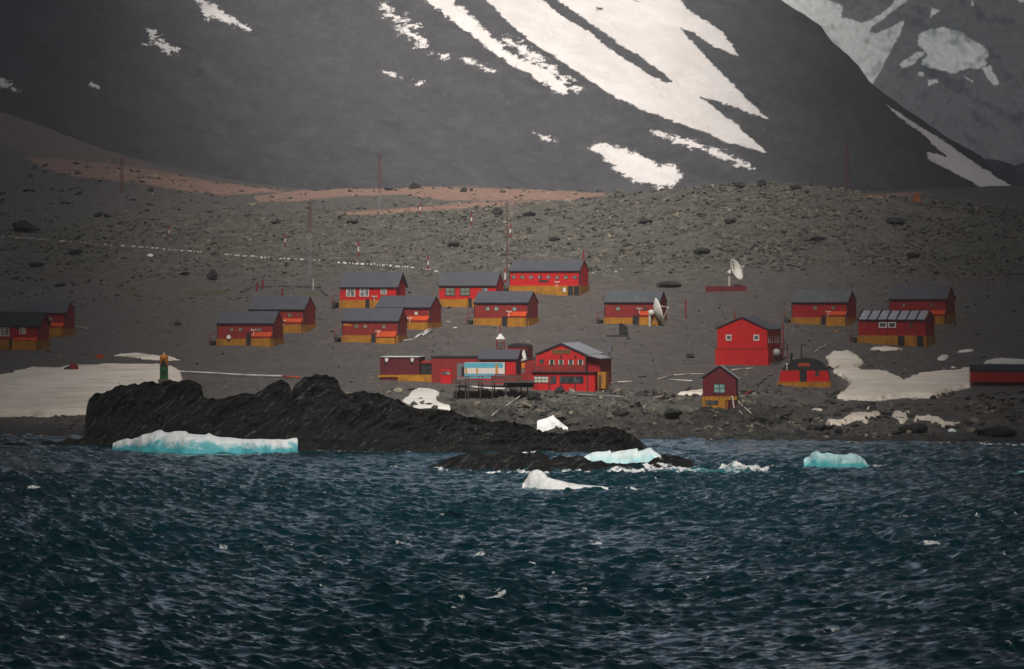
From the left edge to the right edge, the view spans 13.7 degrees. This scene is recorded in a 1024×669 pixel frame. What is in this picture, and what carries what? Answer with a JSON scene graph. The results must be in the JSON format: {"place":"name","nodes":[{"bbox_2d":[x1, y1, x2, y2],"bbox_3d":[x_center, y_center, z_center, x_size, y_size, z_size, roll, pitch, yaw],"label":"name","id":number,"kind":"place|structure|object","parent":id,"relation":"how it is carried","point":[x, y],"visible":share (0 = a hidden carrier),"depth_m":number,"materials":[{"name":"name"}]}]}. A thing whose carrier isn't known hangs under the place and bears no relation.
{"place":"outdoors","nodes":[
{"label":"outdoors","id":0,"kind":"place"},
{"bbox_2d":[84,374,646,452],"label":"rock promontory","id":1,"kind":"structure","parent":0,"point":[319,412],"depth_m":566.65,"materials":[{"name":"stone"}]},
{"bbox_2d":[158,353,169,383],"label":"beacon","id":2,"kind":"object","parent":1,"relation":"on","point":[163,367],"visible":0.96,"depth_m":592.05,"materials":[{"name":"metal"}]},
{"bbox_2d":[0,0,1010,193],"bbox_3d":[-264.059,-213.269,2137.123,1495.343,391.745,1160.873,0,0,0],"label":"mountain","id":3,"kind":"structure","parent":0,"point":[625,96],"depth_m":1656.43,"materials":[{"name":"stone"}]},
{"bbox_2d":[0,433,1023,668],"bbox_3d":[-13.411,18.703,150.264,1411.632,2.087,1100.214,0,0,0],"label":"sea","id":4,"kind":"structure","parent":0,"point":[751,553],"depth_m":325.39,"materials":[{"name":"liquid"}]},
{"bbox_2d":[3,442,27,444],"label":"sea rock","id":5,"kind":"object","parent":4,"relation":"in","point":[19,443],"visible":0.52,"depth_m":586.38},
{"bbox_2d":[38,437,90,445],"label":"sea rock","id":6,"kind":"object","parent":4,"relation":"in","point":[82,441],"visible":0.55,"depth_m":584.69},
{"bbox_2d":[113,430,297,453],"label":"iceberg","id":7,"kind":"object","parent":4,"relation":"on","point":[181,442],"visible":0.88,"depth_m":557.37,"materials":[{"name":"ice"}]},
{"bbox_2d":[426,451,692,470],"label":"rock islet","id":8,"kind":"object","parent":4,"relation":"in","point":[511,460],"visible":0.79,"depth_m":499.48,"materials":[{"name":"stone"}]},
{"bbox_2d":[584,448,660,463],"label":"iceberg","id":9,"kind":"object","parent":8,"relation":"on","point":[647,455],"visible":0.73,"depth_m":506.40,"materials":[{"name":"ice"}]},
{"bbox_2d":[523,469,607,489],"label":"iceberg","id":10,"kind":"object","parent":4,"relation":"on","point":[539,479],"visible":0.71,"depth_m":449.86,"materials":[{"name":"ice"}]},
{"bbox_2d":[803,451,867,467],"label":"iceberg","id":11,"kind":"object","parent":4,"relation":"on","point":[817,459],"visible":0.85,"depth_m":507.30,"materials":[{"name":"ice"}]},
{"bbox_2d":[0,112,1023,442],"bbox_3d":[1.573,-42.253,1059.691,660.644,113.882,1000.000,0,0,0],"label":"ground","id":12,"kind":"structure","parent":0,"point":[112,316],"depth_m":828.69,"materials":[{"name":"gravel"}]},
{"bbox_2d":[0,312,50,349],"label":"hut","id":13,"kind":"object","parent":12,"relation":"on","point":[24,330],"visible":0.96,"depth_m":723.09,"materials":[{"name":"red paint"}]},
{"bbox_2d":[0,327,8,335],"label":"window","id":14,"kind":"structure","parent":13,"relation":"in","point":[4,331],"depth_m":723.21,"materials":[{"name":"white paint"}]},
{"bbox_2d":[12,220,39,230],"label":"boulder","id":15,"kind":"object","parent":12,"relation":"on","point":[22,225],"visible":1,"depth_m":941.86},
{"bbox_2d":[28,261,44,265],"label":"boulder","id":16,"kind":"object","parent":12,"relation":"on","point":[35,263],"visible":1,"depth_m":864.23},
{"bbox_2d":[9,301,74,336],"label":"hut","id":17,"kind":"object","parent":12,"relation":"on","point":[60,314],"visible":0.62,"depth_m":750.57,"materials":[{"name":"red wood"}]},
{"bbox_2d":[67,249,82,254],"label":"boulder","id":18,"kind":"object","parent":12,"relation":"on","point":[73,251],"visible":1,"depth_m":886.86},
{"bbox_2d":[0,363,182,417],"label":"snowbank","id":19,"kind":"object","parent":12,"relation":"on","point":[39,392],"visible":0.84,"depth_m":672.31,"materials":[{"name":"snow"}]},
{"bbox_2d":[64,362,78,368],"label":"wreckage","id":20,"kind":"object","parent":19,"relation":"on","point":[73,366],"visible":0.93,"depth_m":687.12,"materials":[{"name":"red"}]},
{"bbox_2d":[114,353,178,360],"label":"snow patch","id":21,"kind":"object","parent":12,"relation":"on","point":[147,356],"visible":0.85,"depth_m":712.66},
{"bbox_2d":[207,269,217,279],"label":"boulder","id":22,"kind":"object","parent":12,"relation":"on","point":[212,274],"visible":1,"depth_m":836.54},
{"bbox_2d":[180,370,281,376],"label":"pipe","id":23,"kind":"object","parent":12,"relation":"on","point":[231,374],"visible":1,"depth_m":685.29,"materials":[{"name":"metal"}]},
{"bbox_2d":[207,311,283,346],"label":"hut","id":24,"kind":"object","parent":12,"relation":"on","point":[256,328],"visible":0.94,"depth_m":731.16,"materials":[{"name":"red wood"}]},
{"bbox_2d":[246,333,251,345],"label":"door","id":25,"kind":"structure","parent":24,"relation":"in","point":[248,339],"depth_m":730.31,"materials":[{"name":"black paint"}]},
{"bbox_2d":[248,296,316,332],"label":"hut","id":26,"kind":"object","parent":12,"relation":"on","point":[297,313],"visible":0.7,"depth_m":754.04,"materials":[{"name":"red wood"}]},
{"bbox_2d":[308,201,310,285],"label":"lattice mast","id":27,"kind":"object","parent":12,"relation":"on","point":[308,248],"visible":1,"depth_m":820.76,"materials":[{"name":"metal"}]},
{"bbox_2d":[331,272,407,307],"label":"hut","id":28,"kind":"object","parent":12,"relation":"on","point":[363,289],"visible":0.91,"depth_m":784.23,"materials":[{"name":"red paint"}]},
{"bbox_2d":[346,288,354,295],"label":"window","id":29,"kind":"structure","parent":28,"relation":"in","point":[349,291],"depth_m":784.46,"materials":[{"name":"glass"}]},
{"bbox_2d":[360,288,368,295],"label":"window","id":30,"kind":"structure","parent":28,"relation":"in","point":[363,291],"depth_m":783.70,"materials":[{"name":"white paint"}]},
{"bbox_2d":[332,308,407,343],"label":"hut","id":31,"kind":"object","parent":12,"relation":"on","point":[378,325],"visible":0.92,"depth_m":735.80,"materials":[{"name":"red wood"}]},
{"bbox_2d":[378,149,380,210],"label":"lattice mast","id":32,"kind":"object","parent":12,"relation":"on","point":[379,163],"visible":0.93,"depth_m":967.01,"materials":[{"name":"metal"}]},
{"bbox_2d":[378,356,430,381],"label":"long shed","id":33,"kind":"structure","parent":12,"relation":"on","point":[405,368],"depth_m":676.52,"materials":[{"name":"red paint"}]},
{"bbox_2d":[375,296,441,329],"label":"hut","id":34,"kind":"object","parent":12,"relation":"on","point":[422,312],"visible":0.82,"depth_m":756.06,"materials":[{"name":"red wood"}]},
{"bbox_2d":[409,181,420,188],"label":"boulder","id":35,"kind":"object","parent":12,"relation":"on","point":[413,185],"visible":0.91,"depth_m":1202.42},
{"bbox_2d":[402,388,449,409],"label":"snow patch","id":36,"kind":"object","parent":12,"relation":"on","point":[427,395],"visible":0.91,"depth_m":646.98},
{"bbox_2d":[447,241,459,245],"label":"boulder","id":37,"kind":"object","parent":12,"relation":"on","point":[455,243],"visible":1,"depth_m":870.47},
{"bbox_2d":[431,356,478,383],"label":"flat roofed building","id":38,"kind":"structure","parent":12,"relation":"on","point":[443,369],"depth_m":674.04,"materials":[{"name":"red paint"}]},
{"bbox_2d":[432,272,503,307],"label":"hut","id":39,"kind":"object","parent":12,"relation":"on","point":[459,289],"visible":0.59,"depth_m":782.84,"materials":[{"name":"red wood"}]},
{"bbox_2d":[445,287,454,295],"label":"window","id":40,"kind":"structure","parent":39,"relation":"in","point":[449,291],"depth_m":782.93,"materials":[{"name":"white glass"}]},
{"bbox_2d":[460,287,469,295],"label":"window","id":41,"kind":"structure","parent":39,"relation":"in","point":[464,291],"depth_m":782.36,"materials":[{"name":"white glass"}]},
{"bbox_2d":[457,384,504,389],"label":"pipe","id":42,"kind":"object","parent":12,"relation":"on","point":[470,386],"visible":0.69,"depth_m":664.72,"materials":[{"name":"metal"}]},
{"bbox_2d":[457,362,505,379],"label":"flag container","id":43,"kind":"object","parent":12,"relation":"on","point":[486,369],"visible":0.92,"depth_m":664.32,"materials":[{"name":"metal"}]},
{"bbox_2d":[452,370,534,399],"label":"pier","id":44,"kind":"structure","parent":12,"relation":"on","point":[510,380],"depth_m":652.05,"materials":[{"name":"brown paint"}]},
{"bbox_2d":[492,207,503,214],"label":"boulder","id":45,"kind":"object","parent":12,"relation":"on","point":[497,211],"visible":1,"depth_m":923.53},
{"bbox_2d":[478,350,522,383],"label":"grey roofed building","id":46,"kind":"structure","parent":12,"relation":"on","point":[512,359],"depth_m":672.81,"materials":[{"name":"metal"}]},
{"bbox_2d":[496,323,504,349],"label":"lantern tower","id":47,"kind":"structure","parent":12,"relation":"on","point":[500,335],"depth_m":683.46,"materials":[{"name":"red paint"}]},
{"bbox_2d":[465,291,538,326],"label":"hut","id":48,"kind":"object","parent":12,"relation":"on","point":[510,308],"visible":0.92,"depth_m":760.96,"materials":[{"name":"red wood"}]},
{"bbox_2d":[502,316,506,325],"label":"door","id":49,"kind":"structure","parent":48,"relation":"in","point":[504,318],"depth_m":760.14,"materials":[{"name":"black paint"}]},
{"bbox_2d":[506,204,507,273],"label":"lattice mast","id":50,"kind":"object","parent":12,"relation":"on","point":[506,238],"visible":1,"depth_m":830.03,"materials":[{"name":"metal"}]},
{"bbox_2d":[0,161,1023,439],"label":"rubble","id":51,"kind":"object","parent":12,"relation":"on","point":[512,411],"visible":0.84,"depth_m":865.38,"materials":[{"name":"stone"}]},
{"bbox_2d":[508,343,532,360],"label":"arched annex","id":52,"kind":"object","parent":12,"relation":"on","point":[526,349],"visible":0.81,"depth_m":690.25,"materials":[{"name":"black paint"}]},
{"bbox_2d":[521,357,535,379],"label":"linking wing","id":53,"kind":"structure","parent":12,"relation":"on","point":[527,366],"depth_m":668.08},
{"bbox_2d":[522,212,535,216],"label":"boulder","id":54,"kind":"object","parent":12,"relation":"on","point":[531,214],"visible":1,"depth_m":920.08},
{"bbox_2d":[526,391,541,399],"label":"boulder","id":55,"kind":"object","parent":12,"relation":"on","point":[534,395],"visible":1,"depth_m":644.97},
{"bbox_2d":[503,250,588,295],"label":"long hall","id":56,"kind":"structure","parent":12,"relation":"on","point":[560,277],"depth_m":801.68,"materials":[{"name":"red paint"}]},
{"bbox_2d":[568,286,572,295],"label":"door","id":57,"kind":"structure","parent":56,"relation":"in","point":[570,288],"depth_m":799.74,"materials":[{"name":"black paint"}]},
{"bbox_2d":[574,286,578,295],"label":"door","id":58,"kind":"structure","parent":56,"relation":"in","point":[576,288],"depth_m":799.35,"materials":[{"name":"black paint"}]},
{"bbox_2d":[537,415,567,431],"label":"ice chunk","id":59,"kind":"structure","parent":12,"relation":"on","point":[549,423],"depth_m":620.99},
{"bbox_2d":[546,412,565,417],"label":"boulder","id":60,"kind":"object","parent":12,"relation":"on","point":[559,414],"visible":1,"depth_m":623.64,"materials":[{"name":"stone"}]},
{"bbox_2d":[555,386,564,393],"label":"boulder","id":61,"kind":"object","parent":12,"relation":"on","point":[559,389],"visible":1,"depth_m":656.40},
{"bbox_2d":[531,342,612,391],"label":"clubhouse","id":62,"kind":"structure","parent":12,"relation":"on","point":[577,366],"depth_m":662.38,"materials":[{"name":"red paint"}]},
{"bbox_2d":[534,376,548,382],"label":"window","id":63,"kind":"structure","parent":62,"relation":"in","point":[538,379],"depth_m":661.96,"materials":[{"name":"white glass"}]},
{"bbox_2d":[560,376,583,382],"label":"window","id":64,"kind":"structure","parent":62,"relation":"in","point":[564,379],"depth_m":660.91,"materials":[{"name":"grey glass"}]},
{"bbox_2d":[606,323,628,336],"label":"slab monument","id":65,"kind":"object","parent":12,"relation":"on","point":[623,330],"visible":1,"depth_m":743.87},
{"bbox_2d":[611,410,629,415],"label":"boulder","id":66,"kind":"object","parent":12,"relation":"on","point":[621,412],"visible":1,"depth_m":628.75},
{"bbox_2d":[570,393,680,399],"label":"raised pipeline","id":67,"kind":"object","parent":12,"relation":"on","point":[579,394],"visible":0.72,"depth_m":651.20,"materials":[{"name":"orange paint"}]},
{"bbox_2d":[595,290,667,325],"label":"hut","id":68,"kind":"object","parent":12,"relation":"on","point":[633,307],"visible":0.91,"depth_m":760.39,"materials":[{"name":"red paint"}]},
{"bbox_2d":[633,316,638,324],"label":"door","id":69,"kind":"structure","parent":68,"relation":"in","point":[635,318],"depth_m":759.40,"materials":[{"name":"black paint"}]},
{"bbox_2d":[638,218,652,223],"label":"boulder","id":70,"kind":"object","parent":12,"relation":"on","point":[644,220],"visible":1,"depth_m":894.09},
{"bbox_2d":[648,298,668,325],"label":"satellite dish","id":71,"kind":"object","parent":12,"relation":"on","point":[657,311],"visible":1,"depth_m":756.36,"materials":[{"name":"white paint"}]},
{"bbox_2d":[655,281,680,286],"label":"boulder","id":72,"kind":"object","parent":12,"relation":"on","point":[671,284],"visible":1,"depth_m":806.54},
{"bbox_2d":[663,409,681,418],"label":"boulder","id":73,"kind":"object","parent":12,"relation":"on","point":[670,413],"visible":1,"depth_m":626.68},
{"bbox_2d":[658,373,703,378],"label":"pipe","id":74,"kind":"object","parent":12,"relation":"on","point":[681,374],"visible":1,"depth_m":684.95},
{"bbox_2d":[678,389,702,395],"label":"snow patch","id":75,"kind":"object","parent":12,"relation":"on","point":[698,391],"visible":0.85,"depth_m":655.69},
{"bbox_2d":[693,247,709,253],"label":"boulder","id":76,"kind":"object","parent":12,"relation":"on","point":[701,250],"visible":1,"depth_m":851.47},
{"bbox_2d":[700,365,739,409],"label":"hut","id":77,"kind":"object","parent":12,"relation":"on","point":[720,386],"visible":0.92,"depth_m":638.32,"materials":[{"name":"red paint"}]},
{"bbox_2d":[706,400,717,404],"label":"window","id":78,"kind":"structure","parent":77,"relation":"in","point":[708,402],"depth_m":638.39,"materials":[{"name":"grey glass"}]},
{"bbox_2d":[714,384,724,392],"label":"window","id":79,"kind":"structure","parent":77,"relation":"in","point":[718,388],"depth_m":638.39,"materials":[{"name":"teal glass"}]},
{"bbox_2d":[706,286,746,291],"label":"satellite dish base","id":80,"kind":"object","parent":12,"relation":"on","point":[723,288],"visible":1,"depth_m":798.78,"materials":[{"name":"red paint"}]},
{"bbox_2d":[724,219,736,223],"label":"boulder","id":81,"kind":"object","parent":12,"relation":"on","point":[728,221],"visible":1,"depth_m":885.63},
{"bbox_2d":[727,259,743,285],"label":"satellite dish","id":82,"kind":"object","parent":12,"relation":"on","point":[735,270],"visible":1,"depth_m":802.45,"materials":[{"name":"white paint"}]},
{"bbox_2d":[733,182,744,187],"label":"boulder","id":83,"kind":"object","parent":12,"relation":"on","point":[740,184],"visible":1,"depth_m":932.72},
{"bbox_2d":[715,316,787,364],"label":"house","id":84,"kind":"structure","parent":12,"relation":"on","point":[752,340],"depth_m":704.00,"materials":[{"name":"red paint"}]},
{"bbox_2d":[749,417,767,423],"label":"boulder","id":85,"kind":"object","parent":12,"relation":"on","point":[761,420],"visible":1,"depth_m":622.90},
{"bbox_2d":[756,179,765,186],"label":"boulder","id":86,"kind":"object","parent":12,"relation":"on","point":[761,183],"visible":1,"depth_m":932.82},
{"bbox_2d":[773,349,780,363],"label":"tank","id":87,"kind":"object","parent":12,"relation":"on","point":[776,352],"visible":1,"depth_m":703.32,"materials":[{"name":"metal"}]},
{"bbox_2d":[777,344,831,387],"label":"arched hut","id":88,"kind":"object","parent":12,"relation":"on","point":[805,372],"visible":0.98,"depth_m":670.60,"materials":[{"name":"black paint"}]},
{"bbox_2d":[800,366,805,381],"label":"door","id":89,"kind":"structure","parent":88,"relation":"in","point":[802,368],"depth_m":670.66,"materials":[{"name":"black paint"}]},
{"bbox_2d":[806,424,826,429],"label":"boulder","id":90,"kind":"object","parent":12,"relation":"on","point":[818,427],"visible":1,"depth_m":618.56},
{"bbox_2d":[810,236,826,240],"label":"boulder","id":91,"kind":"object","parent":12,"relation":"on","point":[818,238],"visible":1,"depth_m":868.80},
{"bbox_2d":[782,290,856,325],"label":"hut","id":92,"kind":"object","parent":12,"relation":"on","point":[828,307],"visible":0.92,"depth_m":760.18,"materials":[{"name":"red paint"}]},
{"bbox_2d":[821,316,825,324],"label":"door","id":93,"kind":"structure","parent":92,"relation":"in","point":[823,318],"depth_m":759.21,"materials":[{"name":"black paint"}]},
{"bbox_2d":[846,137,849,189],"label":"lattice mast","id":94,"kind":"object","parent":12,"relation":"on","point":[847,151],"visible":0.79,"depth_m":989.48,"materials":[{"name":"metal"}]},
{"bbox_2d":[826,411,880,425],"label":"snow patch","id":95,"kind":"object","parent":12,"relation":"on","point":[854,416],"visible":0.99,"depth_m":626.42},
{"bbox_2d":[870,346,902,350],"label":"snow patch","id":96,"kind":"object","parent":12,"relation":"on","point":[884,348],"visible":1,"depth_m":725.29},
{"bbox_2d":[848,309,935,346],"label":"hut","id":97,"kind":"object","parent":12,"relation":"on","point":[905,328],"visible":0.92,"depth_m":731.29,"materials":[{"name":"red paint"}]},
{"bbox_2d":[879,322,886,327],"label":"window","id":98,"kind":"structure","parent":97,"relation":"in","point":[881,324],"depth_m":731.74,"materials":[{"name":"white paint"}]},
{"bbox_2d":[888,322,895,327],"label":"window","id":99,"kind":"structure","parent":97,"relation":"in","point":[890,324],"depth_m":731.02,"materials":[{"name":"white paint"}]},
{"bbox_2d":[898,336,903,345],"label":"door","id":100,"kind":"structure","parent":97,"relation":"in","point":[900,338],"depth_m":730.31,"materials":[{"name":"black paint"}]},
{"bbox_2d":[917,336,922,346],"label":"door","id":101,"kind":"structure","parent":97,"relation":"in","point":[919,338],"depth_m":728.88,"materials":[{"name":"black paint"}]},
{"bbox_2d":[885,217,906,223],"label":"boulder","id":102,"kind":"object","parent":12,"relation":"on","point":[895,220],"visible":1,"depth_m":893.63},
{"bbox_2d":[825,350,970,401],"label":"snowfield","id":103,"kind":"structure","parent":12,"relation":"on","point":[871,385],"depth_m":671.75,"materials":[{"name":"snow"}]},
{"bbox_2d":[892,410,909,423],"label":"snow patch","id":104,"kind":"object","parent":12,"relation":"on","point":[897,414],"visible":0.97,"depth_m":626.58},
{"bbox_2d":[897,423,927,431],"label":"boulder","id":105,"kind":"object","parent":12,"relation":"on","point":[918,427],"visible":1,"depth_m":612.42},
{"bbox_2d":[905,252,919,257],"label":"boulder","id":106,"kind":"object","parent":12,"relation":"on","point":[912,255],"visible":1,"depth_m":854.41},
{"bbox_2d":[912,193,921,201],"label":"survey marker","id":107,"kind":"object","parent":12,"relation":"on","point":[916,198],"visible":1,"depth_m":934.04,"materials":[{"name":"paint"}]},
{"bbox_2d":[888,286,955,324],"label":"hut","id":108,"kind":"object","parent":12,"relation":"on","point":[939,301],"visible":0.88,"depth_m":760.30,"materials":[{"name":"red paint"}]},
{"bbox_2d":[913,415,959,426],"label":"snow patch","id":109,"kind":"object","parent":12,"relation":"on","point":[938,420],"visible":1,"depth_m":622.10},
{"bbox_2d":[937,354,948,359],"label":"snow patch","id":110,"kind":"object","parent":12,"relation":"on","point":[943,357],"visible":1,"depth_m":711.60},
{"bbox_2d":[975,425,1016,435],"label":"boulder","id":111,"kind":"object","parent":12,"relation":"on","point":[1003,430],"visible":1,"depth_m":607.12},
{"bbox_2d":[970,364,1023,385],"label":"shed","id":112,"kind":"structure","parent":12,"relation":"on","point":[998,374],"depth_m":672.61,"materials":[{"name":"red paint"}]},
{"bbox_2d":[984,358,1023,363],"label":"snow patch","id":113,"kind":"object","parent":12,"relation":"on","point":[1004,361],"visible":0.66,"depth_m":705.45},
{"bbox_2d":[781,0,1023,164],"bbox_3d":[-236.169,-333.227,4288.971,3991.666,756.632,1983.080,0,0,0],"label":"mountain","id":114,"kind":"structure","parent":0,"point":[953,70],"depth_m":3566.95,"materials":[{"name":"stone"}]},
{"bbox_2d":[984,158,1023,185],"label":"valley hill","id":115,"kind":"structure","parent":0,"point":[1011,174],"depth_m":2088.31,"materials":[{"name":"stone"}]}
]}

